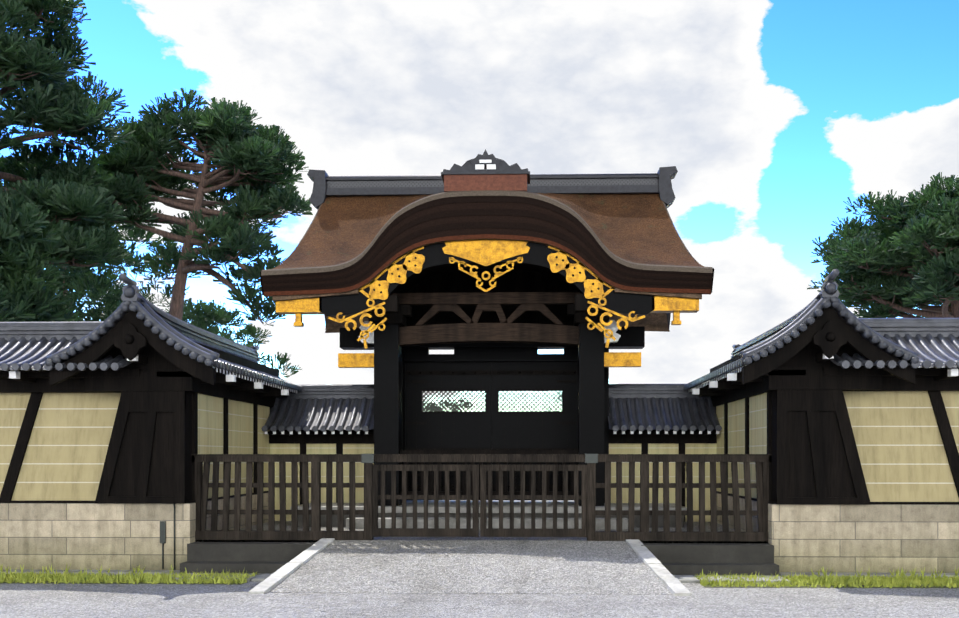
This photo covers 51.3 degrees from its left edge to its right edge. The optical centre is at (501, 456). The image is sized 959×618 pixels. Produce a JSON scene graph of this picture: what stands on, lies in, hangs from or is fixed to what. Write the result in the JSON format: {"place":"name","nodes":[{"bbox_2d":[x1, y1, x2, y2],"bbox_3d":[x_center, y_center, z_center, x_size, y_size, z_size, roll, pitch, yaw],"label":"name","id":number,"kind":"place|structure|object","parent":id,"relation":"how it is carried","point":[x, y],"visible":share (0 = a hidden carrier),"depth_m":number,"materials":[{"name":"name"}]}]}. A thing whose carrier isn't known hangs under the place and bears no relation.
{"place":"outdoors","nodes":[
{"label":"outdoors","id":0,"kind":"place"},
{"bbox_2d":[0,498,958,617],"bbox_3d":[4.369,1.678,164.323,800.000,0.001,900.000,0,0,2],"label":"ground","id":1,"kind":"structure","parent":0,"point":[234,594],"depth_m":11.42,"materials":[{"name":"grey gravel"}]},
{"bbox_2d":[0,192,72,321],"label":"tree","id":2,"kind":"object","parent":1,"relation":"on","point":[25,219],"visible":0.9,"depth_m":23.36,"materials":[{"name":"green plant"}]},
{"bbox_2d":[0,0,136,321],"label":"pine tree","id":3,"kind":"object","parent":1,"relation":"on","point":[53,100],"visible":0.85,"depth_m":25.38,"materials":[{"name":"green plant"}]},
{"bbox_2d":[27,224,189,321],"bbox_3d":[-16.286,-3.927,36.742,9.234,11.220,8.921,0,0,2],"label":"tree","id":4,"kind":"object","parent":1,"relation":"on","point":[90,284],"visible":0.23,"depth_m":35.59,"materials":[{"name":"green plant"}]},
{"bbox_2d":[86,88,312,325],"bbox_3d":[-9.123,-4.473,29.918,7.235,12.329,5.571,0,0,2],"label":"pine tree","id":5,"kind":"object","parent":1,"relation":"on","point":[250,162],"visible":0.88,"depth_m":29.12,"materials":[{"name":"green plant"}]},
{"bbox_2d":[165,298,301,377],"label":"tree","id":6,"kind":"object","parent":1,"relation":"on","point":[203,315],"visible":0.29,"depth_m":46.14,"materials":[{"name":"green plant"}]},
{"bbox_2d":[422,399,476,410],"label":"tree","id":7,"kind":"object","parent":1,"relation":"on","point":[447,405],"depth_m":110.92,"materials":[{"name":"green plant"}]},
{"bbox_2d":[249,538,690,595],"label":"ramp kerbs","id":8,"kind":"structure","parent":1,"relation":"on","point":[665,576],"depth_m":13.12,"materials":[{"name":"stone"}]},
{"bbox_2d":[0,269,958,572],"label":"perimeter walls","id":9,"kind":"structure","parent":1,"relation":"on","point":[134,403],"depth_m":14.52,"materials":[{"name":"paint"}]},
{"bbox_2d":[0,542,958,582],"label":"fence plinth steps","id":10,"kind":"structure","parent":1,"relation":"on","point":[683,562],"depth_m":14.17,"materials":[{"name":"stone"}]},
{"bbox_2d":[0,564,958,587],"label":"grass strips","id":11,"kind":"object","parent":1,"relation":"on","point":[849,581],"depth_m":13.29,"materials":[{"name":"plant"}]},
{"bbox_2d":[1,548,958,617],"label":"gravel pebbles","id":12,"kind":"object","parent":1,"relation":"on","point":[269,608],"visible":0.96,"depth_m":11.85,"materials":[{"name":"gravel"}]},
{"bbox_2d":[195,521,767,593],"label":"gravel ramp","id":13,"kind":"structure","parent":1,"relation":"on","point":[526,547],"depth_m":13.34,"materials":[{"name":"grey gravel"}]},
{"bbox_2d":[192,454,771,542],"bbox_3d":[-0.318,0.608,14.696,8.500,1.300,0.180,0,0,2],"label":"wooden fence","id":14,"kind":"object","parent":13,"relation":"on","point":[587,497],"visible":0.96,"depth_m":14.66,"materials":[{"name":"brown wood"}]},
{"bbox_2d":[273,240,701,528],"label":"gate","id":15,"kind":"structure","parent":1,"relation":"on","point":[495,315],"depth_m":17.93,"materials":[{"name":"black wood"}]},
{"bbox_2d":[260,149,713,332],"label":"gate roof","id":16,"kind":"structure","parent":15,"relation":"on","point":[618,231],"depth_m":16.75,"materials":[{"name":"brown wood"}]},
{"bbox_2d":[807,172,958,317],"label":"pine tree","id":17,"kind":"object","parent":1,"relation":"on","point":[905,254],"visible":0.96,"depth_m":32.95,"materials":[{"name":"green plant"}]},
{"bbox_2d":[0,0,958,410],"label":"sky","id":18,"kind":"structure","parent":0,"point":[769,115],"materials":[{"name":"white"}]}
]}

